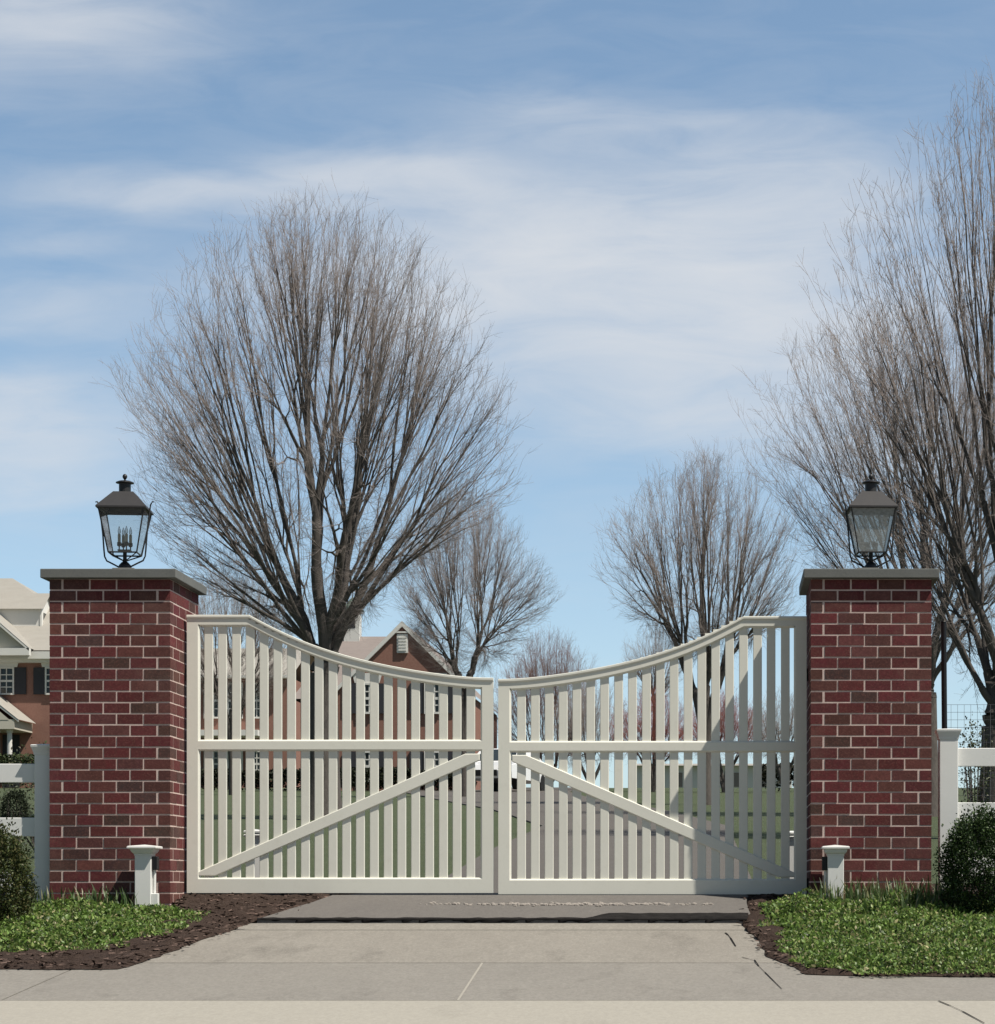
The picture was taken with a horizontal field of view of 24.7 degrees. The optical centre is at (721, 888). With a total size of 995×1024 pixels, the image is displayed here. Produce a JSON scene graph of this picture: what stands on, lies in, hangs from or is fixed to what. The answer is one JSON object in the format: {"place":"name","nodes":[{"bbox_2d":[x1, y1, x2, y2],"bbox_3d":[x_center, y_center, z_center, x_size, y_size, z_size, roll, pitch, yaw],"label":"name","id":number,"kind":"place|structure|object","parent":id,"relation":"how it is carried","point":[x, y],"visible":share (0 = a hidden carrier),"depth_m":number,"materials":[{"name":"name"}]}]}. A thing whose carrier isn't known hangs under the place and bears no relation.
{"place":"outdoors","nodes":[
{"label":"outdoors","id":0,"kind":"place"},
{"bbox_2d":[0,969,72,1000],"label":"sidewalk","id":1,"kind":"structure","parent":0,"point":[14,982],"depth_m":13.70,"materials":[{"name":"concrete"}]},
{"bbox_2d":[2,963,480,1000],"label":"sidewalk","id":2,"kind":"structure","parent":0,"point":[293,982],"depth_m":13.43,"materials":[{"name":"concrete"}]},
{"bbox_2d":[457,963,482,1000],"bbox_3d":[-1.514,0.603,13.600,0.012,0.243,1.988,0,0,-2],"label":"joint sealant","id":3,"kind":"object","parent":2,"relation":"on","point":[465,988],"visible":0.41,"depth_m":13.45,"materials":[{"name":"concrete"}]},
{"bbox_2d":[0,788,994,922],"bbox_3d":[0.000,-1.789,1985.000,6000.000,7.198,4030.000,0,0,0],"label":"ground","id":4,"kind":"structure","parent":0,"point":[934,835],"depth_m":33.38,"materials":[{"name":"green plant"}]},
{"bbox_2d":[0,788,31,867],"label":"clipped yew","id":5,"kind":"object","parent":4,"relation":"on","point":[15,796],"visible":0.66,"depth_m":20.96,"materials":[{"name":"green plant"}]},
{"bbox_2d":[0,753,34,786],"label":"hedge","id":6,"kind":"object","parent":4,"relation":"on","point":[4,759],"visible":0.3,"depth_m":96.74,"materials":[{"name":"green plant"}]},
{"bbox_2d":[0,737,46,856],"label":"garden bush","id":7,"kind":"object","parent":4,"relation":"on","point":[32,839],"visible":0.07,"depth_m":23.96,"materials":[{"name":"green plant"}]},
{"bbox_2d":[0,744,49,900],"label":"board fence","id":8,"kind":"object","parent":4,"relation":"on","point":[37,827],"visible":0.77,"depth_m":17.08,"materials":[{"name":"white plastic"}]},
{"bbox_2d":[40,568,206,905],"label":"brick pillar","id":9,"kind":"structure","parent":4,"relation":"on","point":[118,717],"depth_m":17.00,"materials":[{"name":"red brick"}]},
{"bbox_2d":[95,474,153,567],"bbox_3d":[-4.631,-2.852,17.456,0.458,0.740,0.380,0,0,-5],"label":"lantern","id":10,"kind":"object","parent":9,"relation":"on","point":[124,500],"visible":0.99,"depth_m":17.42,"materials":[{"name":"black metal"}]},
{"bbox_2d":[184,615,493,892],"bbox_3d":[-2.973,-1.046,17.457,2.408,2.156,0.066,0,0,0],"label":"gate leaf","id":11,"kind":"object","parent":9,"relation":"attached to","point":[332,745],"visible":1,"depth_m":17.45,"materials":[{"name":"paint"}]},
{"bbox_2d":[0,578,314,787],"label":"brick house","id":12,"kind":"structure","parent":4,"relation":"on","point":[24,666],"depth_m":100.00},
{"bbox_2d":[0,663,17,694],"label":"window","id":13,"kind":"structure","parent":12,"relation":"in","point":[7,670],"depth_m":99.93,"materials":[{"name":"white glass"}]},
{"bbox_2d":[2,735,19,787],"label":"doorway","id":14,"kind":"structure","parent":12,"relation":"in","point":[15,738],"depth_m":99.98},
{"bbox_2d":[41,663,49,694],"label":"window","id":15,"kind":"structure","parent":12,"relation":"in","point":[47,665],"depth_m":99.93,"materials":[{"name":"white glass"}]},
{"bbox_2d":[213,751,217,768],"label":"window","id":16,"kind":"structure","parent":12,"relation":"in","point":[215,753],"depth_m":100.96,"materials":[{"name":"white glass"}]},
{"bbox_2d":[213,693,217,718],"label":"window","id":17,"kind":"structure","parent":12,"relation":"in","point":[214,703],"depth_m":100.96,"materials":[{"name":"white glass"}]},
{"bbox_2d":[227,751,242,777],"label":"window","id":18,"kind":"structure","parent":12,"relation":"in","point":[227,751],"depth_m":100.91,"materials":[{"name":"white glass"}]},
{"bbox_2d":[227,683,242,718],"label":"window","id":19,"kind":"structure","parent":12,"relation":"in","point":[228,707],"depth_m":100.91,"materials":[{"name":"white glass"}]},
{"bbox_2d":[255,751,259,770],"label":"window","id":20,"kind":"structure","parent":12,"relation":"in","point":[257,753],"depth_m":100.96,"materials":[{"name":"white glass"}]},
{"bbox_2d":[255,684,259,718],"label":"window","id":21,"kind":"structure","parent":12,"relation":"in","point":[257,714],"depth_m":100.96,"materials":[{"name":"white glass"}]},
{"bbox_2d":[193,565,297,794],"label":"bare tree","id":22,"kind":"object","parent":4,"relation":"on","point":[215,683],"visible":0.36,"depth_m":65.86,"materials":[{"name":"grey plant"}]},
{"bbox_2d":[243,829,259,877],"bbox_3d":[-3.835,-0.188,18.500,0.164,0.605,0.164,0,0,0],"label":"white post","id":23,"kind":"object","parent":4,"relation":"on","point":[257,860],"visible":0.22,"depth_m":18.44,"materials":[{"name":"plastic"}]},
{"bbox_2d":[94,175,532,819],"bbox_3d":[-6.661,-6.592,38.007,7.332,11.022,5.071,0,0,0],"label":"bare tree","id":24,"kind":"object","parent":4,"relation":"on","point":[336,619],"visible":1,"depth_m":37.67,"materials":[{"name":"grey plant"}]},
{"bbox_2d":[201,766,476,790],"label":"hedge","id":25,"kind":"object","parent":4,"relation":"on","point":[298,776],"visible":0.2,"depth_m":77.18,"materials":[{"name":"green plant"}]},
{"bbox_2d":[296,592,497,790],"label":"carriage house","id":26,"kind":"structure","parent":4,"relation":"on","point":[391,649],"depth_m":80.00,"materials":[{"name":"brick"}]},
{"bbox_2d":[353,673,381,713],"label":"window","id":27,"kind":"structure","parent":26,"relation":"in","point":[367,675],"depth_m":79.94,"materials":[{"name":"white glass"}]},
{"bbox_2d":[365,751,369,781],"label":"window","id":28,"kind":"structure","parent":26,"relation":"in","point":[367,753],"depth_m":79.96,"materials":[{"name":"white glass"}]},
{"bbox_2d":[424,751,438,781],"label":"window","id":29,"kind":"structure","parent":26,"relation":"in","point":[436,753],"depth_m":79.92,"materials":[{"name":"white glass"}]},
{"bbox_2d":[424,673,446,713],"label":"window","id":30,"kind":"structure","parent":26,"relation":"in","point":[436,687],"depth_m":79.94,"materials":[{"name":"white glass"}]},
{"bbox_2d":[141,930,782,962],"bbox_3d":[-1.649,0.438,15.336,5.166,0.284,1.449,0,0,0],"label":"concrete apron","id":31,"kind":"object","parent":4,"relation":"on","point":[475,946],"visible":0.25,"depth_m":15.26,"materials":[{"name":"grey concrete"}]},
{"bbox_2d":[388,478,568,796],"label":"bare tree","id":32,"kind":"object","parent":4,"relation":"on","point":[453,659],"visible":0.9,"depth_m":59.84,"materials":[{"name":"grey plant"}]},
{"bbox_2d":[234,923,745,929],"bbox_3d":[-1.592,0.322,16.210,4.080,0.143,0.258,0,0,0],"label":"concrete apron","id":33,"kind":"object","parent":4,"relation":"on","point":[493,926],"visible":0.23,"depth_m":16.21,"materials":[{"name":"grey concrete"}]},
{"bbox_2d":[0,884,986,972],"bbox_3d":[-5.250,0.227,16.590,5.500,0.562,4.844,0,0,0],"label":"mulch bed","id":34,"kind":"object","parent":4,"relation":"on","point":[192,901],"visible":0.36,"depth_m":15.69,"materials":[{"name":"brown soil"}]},
{"bbox_2d":[0,817,39,930],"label":"evergreen shrub","id":35,"kind":"object","parent":34,"relation":"on","point":[14,855],"visible":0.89,"depth_m":15.83,"materials":[{"name":"green plant"}]},
{"bbox_2d":[29,884,137,907],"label":"bulb leaves","id":36,"kind":"object","parent":34,"relation":"on","point":[95,898],"visible":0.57,"depth_m":16.76,"materials":[{"name":"green plant"}]},
{"bbox_2d":[0,895,209,952],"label":"ground cover","id":37,"kind":"object","parent":34,"relation":"on","point":[63,926],"visible":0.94,"depth_m":15.66,"materials":[{"name":"green plant"}]},
{"bbox_2d":[127,845,162,906],"bbox_3d":[-4.316,-0.029,16.840,0.220,0.604,0.215,0,0,0],"label":"white post","id":38,"kind":"object","parent":34,"relation":"on","point":[146,863],"visible":0.88,"depth_m":16.78,"materials":[{"name":"plastic"}]},
{"bbox_2d":[0,1001,994,1023],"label":"kerb","id":39,"kind":"structure","parent":4,"relation":"on","point":[475,1012],"depth_m":11.98,"materials":[{"name":"concrete"}]},
{"bbox_2d":[940,1001,983,1022],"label":"crack","id":40,"kind":"object","parent":39,"relation":"on","point":[963,1011],"visible":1,"depth_m":11.92,"materials":[{"name":"concrete"}]},
{"bbox_2d":[480,623,600,780],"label":"bare tree","id":41,"kind":"object","parent":4,"relation":"on","point":[532,670],"visible":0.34,"depth_m":87.73,"materials":[{"name":"grey plant"}]},
{"bbox_2d":[554,680,627,780],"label":"bare tree","id":42,"kind":"object","parent":4,"relation":"on","point":[597,716],"visible":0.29,"depth_m":79.87,"materials":[{"name":"grey plant"}]},
{"bbox_2d":[598,681,696,791],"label":"bare tree","id":43,"kind":"object","parent":4,"relation":"on","point":[653,776],"visible":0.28,"depth_m":75.88,"materials":[{"name":"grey plant"}]},
{"bbox_2d":[622,615,693,773],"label":"bare tree","id":44,"kind":"object","parent":4,"relation":"on","point":[667,683],"visible":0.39,"depth_m":83.89,"materials":[{"name":"grey plant"}]},
{"bbox_2d":[590,436,814,804],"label":"bare tree","id":45,"kind":"object","parent":4,"relation":"on","point":[704,627],"visible":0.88,"depth_m":49.76,"materials":[{"name":"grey plant"}]},
{"bbox_2d":[637,764,791,787],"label":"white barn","id":46,"kind":"structure","parent":4,"relation":"on","point":[694,775],"depth_m":125.00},
{"bbox_2d":[678,773,681,786],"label":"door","id":47,"kind":"structure","parent":46,"relation":"in","point":[679,774],"depth_m":124.94,"materials":[{"name":"grey"}]},
{"bbox_2d":[734,773,738,786],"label":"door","id":48,"kind":"structure","parent":46,"relation":"in","point":[736,775],"depth_m":124.94,"materials":[{"name":"grey"}]},
{"bbox_2d":[678,682,766,791],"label":"bare tree","id":49,"kind":"object","parent":4,"relation":"on","point":[722,733],"visible":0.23,"depth_m":73.81,"materials":[{"name":"grey plant"}]},
{"bbox_2d":[748,689,793,783],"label":"bare tree","id":50,"kind":"object","parent":4,"relation":"on","point":[777,734],"visible":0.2,"depth_m":71.87,"materials":[{"name":"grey plant"}]},
{"bbox_2d":[762,763,793,790],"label":"hedge","id":51,"kind":"object","parent":4,"relation":"on","point":[764,774],"visible":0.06,"depth_m":77.76,"materials":[{"name":"green plant"}]},
{"bbox_2d":[726,290,994,816],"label":"bare tree","id":52,"kind":"object","parent":4,"relation":"on","point":[935,671],"visible":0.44,"depth_m":39.80,"materials":[{"name":"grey plant"}]},
{"bbox_2d":[742,883,994,976],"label":"mulch bed","id":53,"kind":"object","parent":4,"relation":"on","point":[755,915],"visible":0.19,"depth_m":15.07,"materials":[{"name":"brown soil"}]},
{"bbox_2d":[790,831,793,878],"bbox_3d":[0.581,-0.181,18.500,0.164,0.592,0.164,0,0,0],"label":"white post","id":54,"kind":"object","parent":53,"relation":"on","point":[792,851],"visible":0.25,"depth_m":18.44,"materials":[{"name":"plastic"}]},
{"bbox_2d":[820,845,849,898],"bbox_3d":[0.851,-0.028,16.840,0.215,0.602,0.205,0,0,0],"label":"white post","id":55,"kind":"object","parent":53,"relation":"on","point":[833,864],"visible":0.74,"depth_m":16.78,"materials":[{"name":"plastic"}]},
{"bbox_2d":[757,888,994,974],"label":"ground cover","id":56,"kind":"object","parent":53,"relation":"on","point":[949,946],"visible":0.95,"depth_m":15.14,"materials":[{"name":"green plant"}]},
{"bbox_2d":[811,872,962,917],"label":"bulb leaves","id":57,"kind":"object","parent":53,"relation":"on","point":[850,893],"visible":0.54,"depth_m":16.63,"materials":[{"name":"green plant"}]},
{"bbox_2d":[932,799,994,915],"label":"boxwood shrub","id":58,"kind":"object","parent":53,"relation":"on","point":[958,855],"visible":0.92,"depth_m":16.28,"materials":[{"name":"green plant"}]},
{"bbox_2d":[799,568,938,901],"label":"brick pillar","id":59,"kind":"structure","parent":4,"relation":"on","point":[869,737],"depth_m":17.00,"materials":[{"name":"red brick"}]},
{"bbox_2d":[498,616,808,893],"bbox_3d":[-0.517,-1.036,17.457,2.424,2.156,0.066,0,0,0],"label":"gate leaf","id":60,"kind":"object","parent":59,"relation":"attached to","point":[646,746],"visible":0.98,"depth_m":17.45,"materials":[{"name":"paint"}]},
{"bbox_2d":[841,474,900,567],"bbox_3d":[1.163,-2.852,17.456,0.458,0.740,0.380,0,0,-3],"label":"lantern","id":61,"kind":"object","parent":59,"relation":"on","point":[870,500],"visible":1,"depth_m":17.41,"materials":[{"name":"black metal"}]},
{"bbox_2d":[796,62,994,835],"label":"bare tree","id":62,"kind":"object","parent":4,"relation":"on","point":[985,640],"visible":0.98,"depth_m":28.85,"materials":[{"name":"grey plant"}]},
{"bbox_2d":[935,729,994,886],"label":"board fence","id":63,"kind":"object","parent":4,"relation":"on","point":[952,757],"visible":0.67,"depth_m":17.07,"materials":[{"name":"white plastic"}]},
{"bbox_2d":[940,621,994,890],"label":"wire fence","id":64,"kind":"object","parent":4,"relation":"on","point":[944,674],"visible":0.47,"depth_m":17.74,"materials":[{"name":"metal"}]},
{"bbox_2d":[958,712,994,880],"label":"garden bush","id":65,"kind":"object","parent":4,"relation":"on","point":[970,771],"visible":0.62,"depth_m":19.01,"materials":[{"name":"green plant"}]},
{"bbox_2d":[0,0,994,787],"label":"sky","id":66,"kind":"structure","parent":0,"point":[633,193],"materials":[{"name":"blue"}]},
{"bbox_2d":[257,895,749,922],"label":"driveway","id":67,"kind":"structure","parent":0,"point":[377,906],"depth_m":16.86,"materials":[{"name":"concrete"}]},
{"bbox_2d":[257,912,747,922],"bbox_3d":[-1.592,0.211,16.468,3.584,0.072,0.244,0,0,0],"label":"asphalt patch","id":68,"kind":"object","parent":67,"relation":"on","point":[688,917],"visible":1,"depth_m":16.36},
{"bbox_2d":[419,901,713,906],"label":"pebbles","id":69,"kind":"object","parent":67,"relation":"on","point":[599,904],"visible":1,"depth_m":16.98,"materials":[{"name":"grey gravel"}]},
{"bbox_2d":[351,787,751,899],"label":"driveway","id":70,"kind":"structure","parent":0,"point":[597,841],"depth_m":25.63,"materials":[{"name":"concrete"}]},
{"bbox_2d":[475,749,544,790],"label":"parked car","id":71,"kind":"object","parent":70,"relation":"on","point":[513,774],"visible":0.2,"depth_m":74.86,"materials":[{"name":"white paint"}]},
{"bbox_2d":[459,963,994,1000],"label":"sidewalk","id":72,"kind":"structure","parent":0,"point":[622,982],"depth_m":13.38,"materials":[{"name":"concrete"}]}
]}

